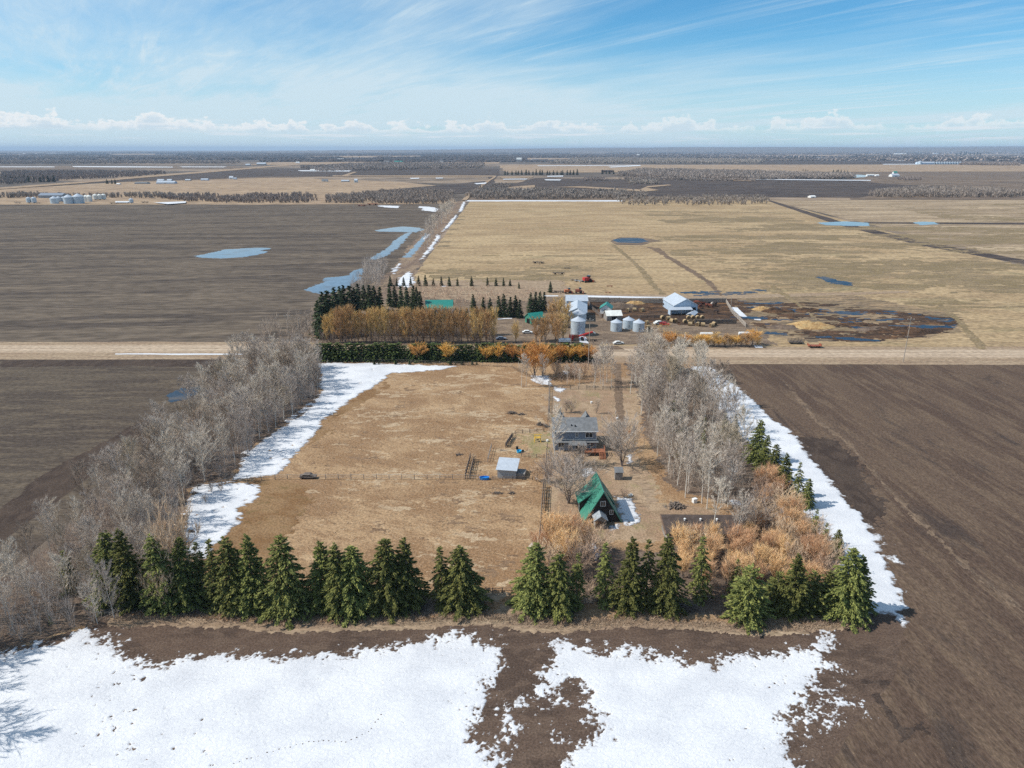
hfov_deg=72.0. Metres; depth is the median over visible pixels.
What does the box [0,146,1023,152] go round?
hills
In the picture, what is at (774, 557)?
willow
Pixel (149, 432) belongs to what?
aspen
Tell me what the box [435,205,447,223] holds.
aspen
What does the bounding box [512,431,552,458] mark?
green grass
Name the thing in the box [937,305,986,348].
bare track
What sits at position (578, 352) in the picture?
willow
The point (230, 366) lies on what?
aspen
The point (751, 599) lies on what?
spruce
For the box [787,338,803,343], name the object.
farm wagon
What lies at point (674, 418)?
aspen
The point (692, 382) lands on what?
aspen
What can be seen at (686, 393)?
aspen
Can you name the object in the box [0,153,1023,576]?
ground
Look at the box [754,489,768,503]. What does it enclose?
willow
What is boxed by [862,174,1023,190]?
field
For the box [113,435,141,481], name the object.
aspen
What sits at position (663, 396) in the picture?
aspen
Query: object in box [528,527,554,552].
willow
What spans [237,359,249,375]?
aspen
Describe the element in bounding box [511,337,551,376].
willow
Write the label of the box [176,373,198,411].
aspen
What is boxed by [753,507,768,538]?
willow
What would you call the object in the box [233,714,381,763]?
snow tracks
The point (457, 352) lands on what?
hedge spruce
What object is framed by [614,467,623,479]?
outhouse
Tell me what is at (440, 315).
willow
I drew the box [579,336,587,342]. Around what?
parked car
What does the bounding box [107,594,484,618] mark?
spruce litter
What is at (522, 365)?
aspen
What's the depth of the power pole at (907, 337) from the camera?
241.03 m
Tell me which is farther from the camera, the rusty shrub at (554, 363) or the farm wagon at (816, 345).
the farm wagon at (816, 345)
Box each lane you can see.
[0,162,319,188]
[333,175,493,176]
[462,176,495,199]
[501,176,533,177]
[509,185,534,188]
[563,291,908,298]
[569,184,668,190]
[594,346,626,350]
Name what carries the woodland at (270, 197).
on the field at (108, 200)
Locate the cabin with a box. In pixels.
[575,471,621,528]
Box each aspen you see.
[0,536,21,590]
[0,551,14,615]
[0,579,14,630]
[7,558,36,601]
[8,567,35,615]
[11,521,37,572]
[20,570,63,618]
[32,493,59,549]
[38,549,77,599]
[40,508,58,550]
[43,519,73,566]
[44,496,61,538]
[58,539,91,582]
[62,495,86,523]
[63,496,88,541]
[69,458,94,513]
[71,524,97,554]
[71,544,91,581]
[73,513,95,544]
[74,511,105,554]
[76,554,108,596]
[76,575,101,623]
[77,488,107,532]
[86,559,121,618]
[87,462,104,510]
[89,450,112,496]
[91,445,140,490]
[98,450,125,480]
[98,471,130,509]
[103,484,130,528]
[103,488,135,530]
[104,442,126,472]
[108,478,141,528]
[110,526,144,566]
[111,521,134,550]
[113,435,137,471]
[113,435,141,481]
[115,466,134,515]
[119,458,145,487]
[121,416,151,447]
[122,492,147,530]
[122,520,149,572]
[125,486,155,518]
[127,458,173,518]
[133,533,153,557]
[135,416,160,451]
[135,489,159,528]
[135,513,152,536]
[136,421,167,455]
[137,437,156,465]
[140,449,171,503]
[141,415,178,455]
[143,400,169,435]
[144,433,164,458]
[146,442,162,466]
[146,458,162,494]
[148,526,167,545]
[152,411,178,443]
[152,428,176,469]
[152,446,190,492]
[153,495,178,533]
[155,466,169,503]
[158,470,179,525]
[160,418,193,449]
[169,412,187,440]
[170,402,196,429]
[171,411,191,437]
[171,454,190,497]
[174,441,185,484]
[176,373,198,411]
[177,433,198,469]
[180,417,216,460]
[182,399,211,437]
[184,428,200,456]
[184,430,218,479]
[187,361,214,403]
[188,386,209,411]
[193,382,204,398]
[196,391,208,415]
[196,415,212,452]
[198,410,218,455]
[200,388,218,428]
[201,399,211,437]
[203,360,218,385]
[204,362,217,386]
[207,358,221,386]
[207,379,229,411]
[207,397,229,426]
[208,360,239,388]
[208,375,218,395]
[209,355,225,377]
[209,422,230,463]
[214,391,238,426]
[214,412,232,456]
[215,353,237,370]
[215,400,236,435]
[215,423,240,461]
[216,365,231,394]
[216,368,235,394]
[219,359,234,385]
[219,377,232,403]
[223,352,236,380]
[223,362,238,384]
[224,403,239,437]
[224,412,243,451]
[225,385,254,431]
[227,333,243,364]
[227,339,238,365]
[227,394,244,429]
[232,358,248,383]
[232,368,248,404]
[232,406,256,453]
[233,387,249,410]
[234,384,255,411]
[235,346,251,370]
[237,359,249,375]
[240,328,255,356]
[241,334,264,367]
[243,347,257,371]
[243,349,262,387]
[244,376,256,406]
[246,357,267,393]
[246,376,267,402]
[247,338,265,375]
[247,373,267,400]
[248,394,258,418]
[249,339,264,358]
[252,398,267,425]
[252,401,262,438]
[254,345,269,361]
[254,362,267,386]
[255,377,277,411]
[257,366,268,384]
[257,398,273,427]
[258,347,270,366]
[260,370,276,403]
[261,336,274,356]
[261,356,288,385]
[262,361,286,403]
[263,348,290,374]
[264,388,287,427]
[265,342,280,363]
[266,383,280,407]
[267,341,281,360]
[273,365,283,384]
[274,342,289,364]
[275,384,292,419]
[276,352,290,384]
[279,365,293,404]
[279,375,297,414]
[281,365,291,409]
[282,337,302,365]
[285,352,310,395]
[287,341,299,366]
[288,348,301,383]
[288,357,297,378]
[289,334,301,362]
[289,341,305,368]
[293,350,311,386]
[293,368,304,400]
[299,337,315,349]
[301,339,313,354]
[302,352,320,386]
[307,345,316,380]
[310,366,321,388]
[311,347,321,380]
[312,352,327,387]
[418,224,435,245]
[423,221,435,234]
[426,214,437,231]
[431,209,443,223]
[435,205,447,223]
[440,202,452,213]
[518,353,529,386]
[521,357,531,377]
[534,402,569,463]
[539,353,548,384]
[572,361,577,376]
[590,357,599,381]
[592,353,598,380]
[594,345,607,383]
[597,340,615,386]
[600,342,616,364]
[607,354,616,387]
[625,353,638,393]
[630,344,640,379]
[633,350,640,382]
[634,372,647,414]
[635,330,642,349]
[636,350,651,375]
[637,341,654,369]
[637,363,656,405]
[638,336,648,368]
[638,371,663,417]
[640,326,659,358]
[641,381,657,420]
[642,362,661,411]
[643,331,665,362]
[643,342,659,379]
[643,356,655,396]
[644,384,677,437]
[648,410,690,471]
[649,352,670,386]
[652,339,670,370]
[652,405,668,455]
[655,349,668,374]
[655,379,666,404]
[657,335,667,353]
[659,388,669,410]
[659,398,671,440]
[661,404,672,447]
[661,406,678,453]
[662,353,686,399]
[662,356,681,382]
[663,351,681,387]
[663,421,679,465]
[666,379,677,406]
[667,400,680,424]
[668,344,689,379]
[668,389,679,406]
[669,433,682,476]
[670,337,689,377]
[670,432,695,484]
[672,375,683,403]
[672,406,698,455]
[675,388,687,420]
[676,374,694,416]
[676,380,693,421]
[678,334,691,369]
[678,439,695,497]
[679,382,694,419]
[682,427,690,469]
[683,365,691,398]
[684,371,701,420]
[684,431,698,492]
[687,422,706,478]
[688,366,707,404]
[688,441,712,502]
[690,339,709,369]
[690,372,716,407]
[691,358,706,397]
[693,339,703,361]
[693,403,706,427]
[693,415,708,461]
[696,441,727,508]
[698,381,709,408]
[699,342,708,373]
[699,423,726,482]
[700,358,722,385]
[700,363,712,404]
[700,386,717,430]
[703,368,728,412]
[706,434,720,457]
[708,409,736,455]
[708,420,720,451]
[710,386,721,423]
[711,476,733,521]
[713,418,748,479]
[713,424,742,462]
[715,358,732,404]
[715,387,724,406]
[718,398,734,434]
[719,438,753,495]
[719,446,736,486]
[720,374,733,404]
[720,387,732,412]
[721,457,741,506]
[724,415,738,463]
[727,383,740,423]
[729,392,749,420]
[730,488,755,533]
[732,403,757,457]
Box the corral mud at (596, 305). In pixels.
[587,299,746,324]
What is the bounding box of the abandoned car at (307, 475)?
[299,472,316,478]
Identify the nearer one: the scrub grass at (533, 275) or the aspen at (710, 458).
the aspen at (710, 458)
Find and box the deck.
[585,446,605,459]
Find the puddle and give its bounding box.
[166,387,196,401]
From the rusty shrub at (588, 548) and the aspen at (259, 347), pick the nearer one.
the rusty shrub at (588, 548)
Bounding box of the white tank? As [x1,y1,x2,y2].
[700,332,712,334]
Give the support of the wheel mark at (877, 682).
on the soil field at (872, 654)
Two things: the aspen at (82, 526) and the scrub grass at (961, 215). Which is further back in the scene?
the scrub grass at (961, 215)
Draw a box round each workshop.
[565,295,587,305]
[567,300,586,320]
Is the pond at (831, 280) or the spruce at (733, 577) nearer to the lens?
the spruce at (733, 577)
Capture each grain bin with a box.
[31,197,36,202]
[49,196,58,203]
[63,194,73,203]
[72,193,84,203]
[86,195,92,201]
[571,309,585,325]
[571,316,585,334]
[610,318,621,331]
[622,316,634,328]
[633,319,644,331]
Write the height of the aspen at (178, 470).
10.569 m
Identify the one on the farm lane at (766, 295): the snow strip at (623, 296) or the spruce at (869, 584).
the snow strip at (623, 296)
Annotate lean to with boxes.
[668,307,692,314]
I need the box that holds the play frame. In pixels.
[534,434,541,442]
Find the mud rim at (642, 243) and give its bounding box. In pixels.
[611,237,659,244]
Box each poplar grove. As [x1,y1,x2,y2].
[255,308,321,339]
[347,255,388,290]
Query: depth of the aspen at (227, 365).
209.53 m
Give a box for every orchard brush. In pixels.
[318,320,498,343]
[409,283,537,304]
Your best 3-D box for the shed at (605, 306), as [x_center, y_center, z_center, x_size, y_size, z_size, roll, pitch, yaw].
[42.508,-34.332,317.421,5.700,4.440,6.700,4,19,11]
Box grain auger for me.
[569,331,594,340]
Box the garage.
[524,311,544,324]
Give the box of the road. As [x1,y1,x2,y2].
[0,345,1023,357]
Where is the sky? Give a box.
[0,0,1023,150]
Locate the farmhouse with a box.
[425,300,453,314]
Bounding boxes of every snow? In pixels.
[0,626,871,767]
[181,362,455,562]
[391,202,465,287]
[530,371,567,401]
[591,523,621,560]
[613,496,641,525]
[626,454,740,505]
[691,366,909,627]
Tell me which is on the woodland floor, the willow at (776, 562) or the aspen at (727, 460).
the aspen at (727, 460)
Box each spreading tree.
[534,448,606,503]
[593,410,644,465]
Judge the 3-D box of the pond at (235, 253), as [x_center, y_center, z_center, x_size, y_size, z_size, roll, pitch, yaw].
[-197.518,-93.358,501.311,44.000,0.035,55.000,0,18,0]
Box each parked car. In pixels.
[496,336,505,339]
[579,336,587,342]
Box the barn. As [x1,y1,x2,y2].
[663,293,698,310]
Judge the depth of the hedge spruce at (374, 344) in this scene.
243.69 m
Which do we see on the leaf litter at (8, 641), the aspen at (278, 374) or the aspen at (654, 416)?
the aspen at (278, 374)
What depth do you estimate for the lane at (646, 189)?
1303.64 m
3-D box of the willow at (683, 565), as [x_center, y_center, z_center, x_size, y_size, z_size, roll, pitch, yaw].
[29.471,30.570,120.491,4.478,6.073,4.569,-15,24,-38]
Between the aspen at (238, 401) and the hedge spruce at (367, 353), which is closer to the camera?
the aspen at (238, 401)
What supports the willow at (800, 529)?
on the woodland floor
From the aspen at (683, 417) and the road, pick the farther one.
the road
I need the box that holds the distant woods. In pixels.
[0,151,1023,161]
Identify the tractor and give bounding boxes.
[582,275,594,282]
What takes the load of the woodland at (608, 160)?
on the ground at (424, 181)
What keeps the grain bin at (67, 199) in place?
on the ground at (424, 181)
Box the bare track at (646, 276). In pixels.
[611,244,665,294]
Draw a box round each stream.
[371,232,411,259]
[403,233,425,257]
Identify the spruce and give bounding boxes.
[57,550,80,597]
[81,530,139,617]
[104,528,151,615]
[138,533,191,617]
[162,537,211,613]
[187,541,210,607]
[199,538,226,615]
[202,536,252,618]
[228,533,270,622]
[253,533,311,630]
[299,540,339,620]
[308,300,323,334]
[312,291,336,338]
[314,342,322,360]
[316,542,362,624]
[318,343,331,362]
[322,342,334,362]
[323,290,336,328]
[324,545,381,627]
[326,345,336,361]
[329,287,342,326]
[332,342,342,361]
[335,345,347,361]
[336,286,341,300]
[339,285,350,318]
[340,342,355,362]
[346,285,356,314]
[348,342,362,362]
[348,345,358,361]
[351,287,361,317]
[355,284,363,306]
[355,538,411,624]
[356,342,365,361]
[359,285,368,310]
[359,345,372,361]
[363,285,373,310]
[365,344,376,361]
[366,298,371,315]
[370,285,379,311]
[370,342,381,361]
[372,343,384,362]
[374,287,384,309]
[377,342,390,362]
[383,344,396,361]
[383,537,430,618]
[386,284,391,305]
[386,343,400,361]
[390,285,398,307]
[393,342,405,361]
[397,286,405,308]
[399,345,408,361]
[401,286,410,309]
[405,345,416,361]
[406,343,421,362]
[407,286,416,309]
[411,286,420,311]
[412,343,426,362]
[416,291,424,311]
[423,275,427,285]
[423,343,436,361]
[425,545,450,612]
[427,342,438,362]
[434,343,443,361]
[434,545,493,621]
[438,345,449,361]
[442,347,454,362]
[448,345,456,362]
[453,344,462,362]
[456,344,469,361]
[461,343,471,362]
[467,344,475,361]
[470,294,476,310]
[472,343,483,361]
[473,345,485,361]
[477,342,489,360]
[480,297,485,311]
[483,342,497,362]
[487,298,492,314]
[489,345,500,361]
[495,342,504,361]
[496,296,503,316]
[499,294,508,317]
[499,343,510,361]
[503,345,514,361]
[504,542,552,624]
[506,297,513,317]
[508,344,517,361]
[510,295,518,317]
[513,345,523,361]
[516,300,523,318]
[526,292,533,312]
[530,292,538,311]
[536,291,544,311]
[539,552,580,624]
[542,292,546,309]
[547,281,552,292]
[550,343,558,361]
[557,343,568,362]
[560,342,572,361]
[567,553,589,610]
[570,343,582,362]
[575,342,586,362]
[582,345,592,361]
[590,542,615,610]
[607,536,646,619]
[637,539,659,614]
[646,534,691,620]
[669,400,679,430]
[684,535,714,606]
[700,430,706,447]
[719,563,776,635]
[726,559,741,598]
[730,414,740,441]
[741,420,767,466]
[751,435,772,471]
[758,444,783,482]
[763,571,790,617]
[770,453,794,499]
[771,553,814,622]
[788,462,804,502]
[799,479,816,510]
[799,569,831,619]
[808,509,819,543]
[815,523,829,555]
[816,547,871,633]
[816,570,839,618]
[829,529,845,561]
[849,554,878,624]
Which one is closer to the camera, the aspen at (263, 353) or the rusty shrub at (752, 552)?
the rusty shrub at (752, 552)
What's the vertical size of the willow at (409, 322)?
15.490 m
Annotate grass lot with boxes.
[408,279,568,300]
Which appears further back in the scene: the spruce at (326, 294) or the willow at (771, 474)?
the spruce at (326, 294)
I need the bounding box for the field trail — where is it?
[864,222,1023,224]
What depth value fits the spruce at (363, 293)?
321.23 m
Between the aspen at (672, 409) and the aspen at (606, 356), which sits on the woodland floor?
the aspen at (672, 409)
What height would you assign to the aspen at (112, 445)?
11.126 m
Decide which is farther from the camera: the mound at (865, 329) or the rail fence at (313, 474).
the mound at (865, 329)
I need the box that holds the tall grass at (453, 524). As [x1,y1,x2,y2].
[287,399,539,547]
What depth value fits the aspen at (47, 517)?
124.23 m
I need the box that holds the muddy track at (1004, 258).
[768,200,1023,263]
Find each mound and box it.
[610,302,637,308]
[626,301,644,303]
[751,306,768,310]
[761,307,794,312]
[766,324,797,329]
[786,320,835,329]
[795,307,819,311]
[835,322,879,325]
[855,326,892,331]
[867,326,940,334]
[923,321,957,324]
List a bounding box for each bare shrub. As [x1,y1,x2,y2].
[537,457,556,482]
[547,447,574,469]
[564,399,576,412]
[564,440,592,464]
[603,422,627,450]
[732,493,755,523]
[739,484,775,521]
[740,498,785,540]
[763,504,788,531]
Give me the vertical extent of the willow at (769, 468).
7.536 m
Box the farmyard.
[301,286,777,347]
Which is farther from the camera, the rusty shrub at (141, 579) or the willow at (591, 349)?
the willow at (591, 349)
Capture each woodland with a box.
[0,159,239,163]
[0,169,165,184]
[0,190,190,197]
[12,155,193,157]
[158,191,218,200]
[204,153,335,155]
[208,191,317,202]
[300,161,484,170]
[325,187,453,203]
[466,187,647,198]
[477,182,512,188]
[549,157,764,163]
[583,176,607,180]
[617,193,769,205]
[618,167,856,179]
[619,176,755,180]
[627,178,659,183]
[762,157,850,160]
[867,184,1023,197]
[897,176,921,179]
[959,161,1021,165]
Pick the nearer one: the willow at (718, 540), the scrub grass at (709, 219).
the willow at (718, 540)
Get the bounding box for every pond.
[197,248,269,257]
[304,268,363,293]
[375,227,422,231]
[613,238,646,242]
[816,276,851,285]
[819,221,869,225]
[914,222,935,224]
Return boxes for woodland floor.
[544,363,839,619]
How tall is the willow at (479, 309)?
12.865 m
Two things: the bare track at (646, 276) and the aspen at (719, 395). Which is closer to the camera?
the aspen at (719, 395)
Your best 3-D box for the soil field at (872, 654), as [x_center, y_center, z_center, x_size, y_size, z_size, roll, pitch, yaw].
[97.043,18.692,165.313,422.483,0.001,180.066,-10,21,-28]
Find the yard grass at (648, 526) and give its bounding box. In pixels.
[538,376,727,544]
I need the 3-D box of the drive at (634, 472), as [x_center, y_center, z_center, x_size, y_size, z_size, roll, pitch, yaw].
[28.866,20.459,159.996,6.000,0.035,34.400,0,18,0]
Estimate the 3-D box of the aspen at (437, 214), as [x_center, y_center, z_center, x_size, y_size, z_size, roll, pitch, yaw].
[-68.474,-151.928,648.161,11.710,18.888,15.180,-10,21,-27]
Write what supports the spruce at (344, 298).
on the prairie
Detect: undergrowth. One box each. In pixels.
[547,559,651,605]
[638,368,751,499]
[678,512,829,601]
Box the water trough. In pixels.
[480,476,488,479]
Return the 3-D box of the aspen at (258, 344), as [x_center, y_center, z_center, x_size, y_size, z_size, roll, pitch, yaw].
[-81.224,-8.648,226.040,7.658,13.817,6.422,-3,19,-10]
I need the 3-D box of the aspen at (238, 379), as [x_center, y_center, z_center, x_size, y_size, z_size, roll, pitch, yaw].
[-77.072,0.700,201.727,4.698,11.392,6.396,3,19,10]
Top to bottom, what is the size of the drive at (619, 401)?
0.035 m
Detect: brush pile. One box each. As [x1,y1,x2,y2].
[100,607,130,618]
[678,601,701,612]
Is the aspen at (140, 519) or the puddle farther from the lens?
the puddle
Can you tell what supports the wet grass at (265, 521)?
on the ground at (424, 181)
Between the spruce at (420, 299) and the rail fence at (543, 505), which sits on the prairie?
the spruce at (420, 299)
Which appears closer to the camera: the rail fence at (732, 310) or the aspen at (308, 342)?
the aspen at (308, 342)
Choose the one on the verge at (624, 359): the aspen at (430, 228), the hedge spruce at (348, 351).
the hedge spruce at (348, 351)
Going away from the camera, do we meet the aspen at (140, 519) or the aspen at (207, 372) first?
the aspen at (140, 519)
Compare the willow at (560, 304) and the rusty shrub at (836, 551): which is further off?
the willow at (560, 304)
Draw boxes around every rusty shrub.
[135,567,154,604]
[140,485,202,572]
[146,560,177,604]
[528,464,541,480]
[530,532,564,573]
[551,361,560,373]
[555,361,565,377]
[560,529,598,578]
[563,360,574,372]
[570,364,582,377]
[578,361,591,374]
[579,517,616,566]
[618,487,629,496]
[625,425,642,445]
[680,523,711,561]
[738,542,760,561]
[746,493,780,523]
[749,470,769,497]
[765,479,784,506]
[771,480,804,512]
[771,516,799,542]
[778,536,810,565]
[788,536,804,555]
[792,532,810,553]
[799,511,822,534]
[804,513,832,546]
[810,546,841,579]
[819,530,848,569]
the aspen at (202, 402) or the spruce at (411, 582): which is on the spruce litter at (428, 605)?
the spruce at (411, 582)
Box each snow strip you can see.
[73,166,145,166]
[123,353,240,354]
[154,201,185,203]
[380,205,398,207]
[419,206,438,211]
[468,200,622,201]
[537,165,635,165]
[588,295,664,297]
[732,307,746,316]
[756,179,870,180]
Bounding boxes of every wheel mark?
[861,679,889,684]
[871,693,910,739]
[893,726,928,730]
[898,721,923,742]
[914,723,930,734]
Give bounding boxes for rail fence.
[184,474,478,492]
[340,358,510,366]
[465,453,470,476]
[469,457,474,478]
[484,587,511,592]
[492,476,532,479]
[505,433,511,447]
[510,429,540,437]
[539,481,543,534]
[541,482,545,540]
[553,385,622,389]
[588,297,662,302]
[588,300,601,317]
[640,314,668,317]
[688,298,725,302]
[694,318,736,323]
[726,299,745,327]
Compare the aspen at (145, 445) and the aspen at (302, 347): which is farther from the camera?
the aspen at (302, 347)
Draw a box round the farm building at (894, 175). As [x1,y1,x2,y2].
[889,174,899,176]
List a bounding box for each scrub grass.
[420,255,640,281]
[639,211,803,223]
[655,221,1023,305]
[755,255,1023,312]
[885,204,1023,221]
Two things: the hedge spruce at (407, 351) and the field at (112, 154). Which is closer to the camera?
the hedge spruce at (407, 351)
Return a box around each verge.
[0,341,1023,364]
[107,592,874,636]
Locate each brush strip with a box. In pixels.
[551,364,609,382]
[567,453,593,470]
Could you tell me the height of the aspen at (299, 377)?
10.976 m
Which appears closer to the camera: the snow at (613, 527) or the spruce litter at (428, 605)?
the spruce litter at (428, 605)
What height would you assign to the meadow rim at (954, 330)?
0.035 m
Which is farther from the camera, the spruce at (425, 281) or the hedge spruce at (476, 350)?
the spruce at (425, 281)
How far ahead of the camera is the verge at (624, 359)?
249.47 m
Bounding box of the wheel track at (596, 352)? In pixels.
[6,349,905,353]
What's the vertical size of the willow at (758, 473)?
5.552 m
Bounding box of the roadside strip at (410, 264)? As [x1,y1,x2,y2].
[370,200,468,297]
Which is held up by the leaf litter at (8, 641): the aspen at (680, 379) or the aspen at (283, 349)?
the aspen at (283, 349)
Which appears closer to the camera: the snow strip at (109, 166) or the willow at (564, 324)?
the willow at (564, 324)
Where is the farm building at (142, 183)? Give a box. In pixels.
[134,182,149,183]
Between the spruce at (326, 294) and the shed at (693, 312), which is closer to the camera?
the spruce at (326, 294)
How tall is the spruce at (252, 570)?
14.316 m
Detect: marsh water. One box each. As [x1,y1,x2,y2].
[680,289,765,295]
[736,316,788,324]
[744,302,955,327]
[765,332,879,340]
[841,318,902,328]
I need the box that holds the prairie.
[311,200,1023,346]
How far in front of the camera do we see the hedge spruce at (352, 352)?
244.22 m
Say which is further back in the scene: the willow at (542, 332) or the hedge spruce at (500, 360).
the willow at (542, 332)
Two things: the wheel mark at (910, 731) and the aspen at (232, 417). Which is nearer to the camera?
the wheel mark at (910, 731)
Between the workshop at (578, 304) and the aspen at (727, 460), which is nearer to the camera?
the aspen at (727, 460)
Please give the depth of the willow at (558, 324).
266.20 m
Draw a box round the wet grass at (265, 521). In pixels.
[185,378,389,579]
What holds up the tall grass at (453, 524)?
on the pale grass at (475, 537)
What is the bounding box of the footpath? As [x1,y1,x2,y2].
[594,457,642,494]
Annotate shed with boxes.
[38,193,66,197]
[496,457,525,477]
[599,302,612,313]
[603,310,622,320]
[686,310,697,316]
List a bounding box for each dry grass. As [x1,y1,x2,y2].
[321,361,541,382]
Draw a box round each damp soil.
[0,359,217,367]
[0,413,160,542]
[795,434,889,532]
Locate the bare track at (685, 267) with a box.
[647,247,722,295]
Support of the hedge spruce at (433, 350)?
on the verge at (624, 359)
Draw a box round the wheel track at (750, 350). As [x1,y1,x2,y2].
[299,347,1023,351]
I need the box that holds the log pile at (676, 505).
[662,501,688,509]
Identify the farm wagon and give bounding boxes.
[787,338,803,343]
[807,343,821,347]
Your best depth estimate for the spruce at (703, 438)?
172.85 m
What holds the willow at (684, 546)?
on the woodland floor
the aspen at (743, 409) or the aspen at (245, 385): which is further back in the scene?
the aspen at (245, 385)
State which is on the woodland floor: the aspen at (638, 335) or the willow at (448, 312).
the aspen at (638, 335)
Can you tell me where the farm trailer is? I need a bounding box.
[559,338,570,342]
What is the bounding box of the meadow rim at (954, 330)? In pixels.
[739,300,961,338]
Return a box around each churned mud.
[730,299,962,341]
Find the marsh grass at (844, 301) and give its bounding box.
[730,295,961,341]
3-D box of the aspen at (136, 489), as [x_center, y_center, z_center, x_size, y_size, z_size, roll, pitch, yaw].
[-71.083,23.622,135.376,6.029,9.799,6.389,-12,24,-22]
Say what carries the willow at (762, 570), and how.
on the soil field at (872, 654)
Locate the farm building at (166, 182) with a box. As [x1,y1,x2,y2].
[156,181,176,183]
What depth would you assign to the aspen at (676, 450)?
156.16 m
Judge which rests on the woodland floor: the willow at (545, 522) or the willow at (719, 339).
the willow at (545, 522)
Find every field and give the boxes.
[0,166,248,169]
[0,177,435,194]
[0,193,454,204]
[0,204,450,341]
[0,359,223,575]
[0,577,908,767]
[1,154,154,154]
[88,169,499,182]
[147,176,288,181]
[251,162,499,164]
[315,156,413,156]
[370,171,498,193]
[464,192,768,199]
[479,185,602,195]
[500,164,1023,172]
[512,178,946,197]
[527,158,573,159]
[618,154,1002,155]
[701,364,1023,767]
[756,160,1023,163]
[771,200,1023,259]
[849,171,1023,199]
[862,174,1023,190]
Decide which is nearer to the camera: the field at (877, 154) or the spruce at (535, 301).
the spruce at (535, 301)
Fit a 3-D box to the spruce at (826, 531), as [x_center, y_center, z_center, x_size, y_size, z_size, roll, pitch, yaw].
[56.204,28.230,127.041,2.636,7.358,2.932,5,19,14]
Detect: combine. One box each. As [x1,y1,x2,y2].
[564,288,572,293]
[575,287,583,293]
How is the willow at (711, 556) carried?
on the soil field at (872, 654)
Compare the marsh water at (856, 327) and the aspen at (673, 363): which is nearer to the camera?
the aspen at (673, 363)
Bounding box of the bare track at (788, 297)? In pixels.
[770,284,816,319]
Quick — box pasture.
[0,360,839,649]
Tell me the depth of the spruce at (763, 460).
159.82 m
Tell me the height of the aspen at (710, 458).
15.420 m
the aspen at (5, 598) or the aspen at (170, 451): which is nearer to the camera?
the aspen at (5, 598)
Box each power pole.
[549,378,549,412]
[586,320,593,369]
[903,317,914,361]
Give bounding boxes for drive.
[612,364,627,439]
[625,446,658,505]
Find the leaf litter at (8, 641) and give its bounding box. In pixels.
[0,365,321,649]
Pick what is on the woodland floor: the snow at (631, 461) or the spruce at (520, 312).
the snow at (631, 461)
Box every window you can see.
[585,432,592,437]
[600,501,605,506]
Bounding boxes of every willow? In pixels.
[320,313,330,342]
[326,308,335,340]
[331,305,346,343]
[337,307,349,341]
[342,303,356,342]
[352,315,361,342]
[356,310,365,331]
[361,313,369,341]
[362,306,377,342]
[370,305,381,341]
[376,305,391,340]
[385,309,395,340]
[392,312,402,341]
[394,307,404,328]
[398,306,410,342]
[401,306,414,342]
[406,341,428,361]
[410,306,423,341]
[414,308,431,341]
[422,303,437,342]
[430,313,440,342]
[434,303,446,340]
[437,341,456,359]
[443,310,454,341]
[444,305,452,327]
[449,310,458,342]
[452,306,459,328]
[455,311,465,342]
[460,305,466,331]
[462,312,471,342]
[468,306,476,327]
[469,313,478,342]
[473,305,483,329]
[477,311,486,342]
[478,307,493,339]
[478,342,493,361]
[487,305,498,342]
[488,342,505,360]
[504,343,519,359]
[511,320,520,341]
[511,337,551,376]
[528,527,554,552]
[529,316,539,341]
[530,347,557,375]
[534,506,574,556]
[535,322,547,341]
[538,313,552,339]
[544,517,583,564]
[545,300,557,327]
[549,311,562,339]
[551,318,564,341]
[552,297,565,319]
[553,342,566,359]
[556,508,593,555]
[559,313,568,337]
[561,301,572,327]
[563,345,576,360]
[570,343,589,359]
[578,515,598,549]
[581,343,597,361]
[662,331,679,345]
[670,518,698,551]
[674,536,694,559]
[675,548,696,577]
[685,521,704,552]
[695,546,714,562]
[696,333,711,340]
[697,528,724,566]
[702,559,720,581]
[705,517,723,539]
[709,331,719,346]
[712,533,723,550]
[713,336,724,346]
[719,550,745,591]
[720,558,732,582]
[721,333,732,344]
[724,520,748,550]
[725,536,745,553]
[725,549,741,562]
[730,335,743,345]
[732,549,757,577]
[736,333,747,344]
[740,523,764,552]
[741,328,762,345]
[743,334,751,346]
[743,520,759,538]
[751,540,776,570]
[752,467,765,484]
[752,559,769,581]
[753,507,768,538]
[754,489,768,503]
[759,462,778,481]
[760,483,773,502]
[760,527,779,544]
[760,527,780,561]
[761,464,787,488]
[768,549,786,576]
[769,548,782,569]
[770,511,790,535]
[771,528,792,551]
[772,474,790,499]
[774,533,793,562]
[776,495,793,515]
[779,505,801,523]
[781,491,808,521]
[781,564,791,579]
[784,508,804,522]
[786,552,811,586]
[789,515,818,544]
[799,530,825,562]
[803,559,831,583]
[806,530,833,566]
[806,557,824,573]
[815,529,831,552]
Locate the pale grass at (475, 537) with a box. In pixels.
[286,371,543,586]
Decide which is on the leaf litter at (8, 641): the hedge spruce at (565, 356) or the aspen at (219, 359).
the aspen at (219, 359)
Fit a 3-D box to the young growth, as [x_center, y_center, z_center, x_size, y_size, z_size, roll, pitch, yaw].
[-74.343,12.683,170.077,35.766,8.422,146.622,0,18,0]
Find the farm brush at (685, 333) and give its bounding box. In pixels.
[652,323,744,343]
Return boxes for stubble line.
[786,384,1023,612]
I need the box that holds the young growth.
[0,351,321,641]
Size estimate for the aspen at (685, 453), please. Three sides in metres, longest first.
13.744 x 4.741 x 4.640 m

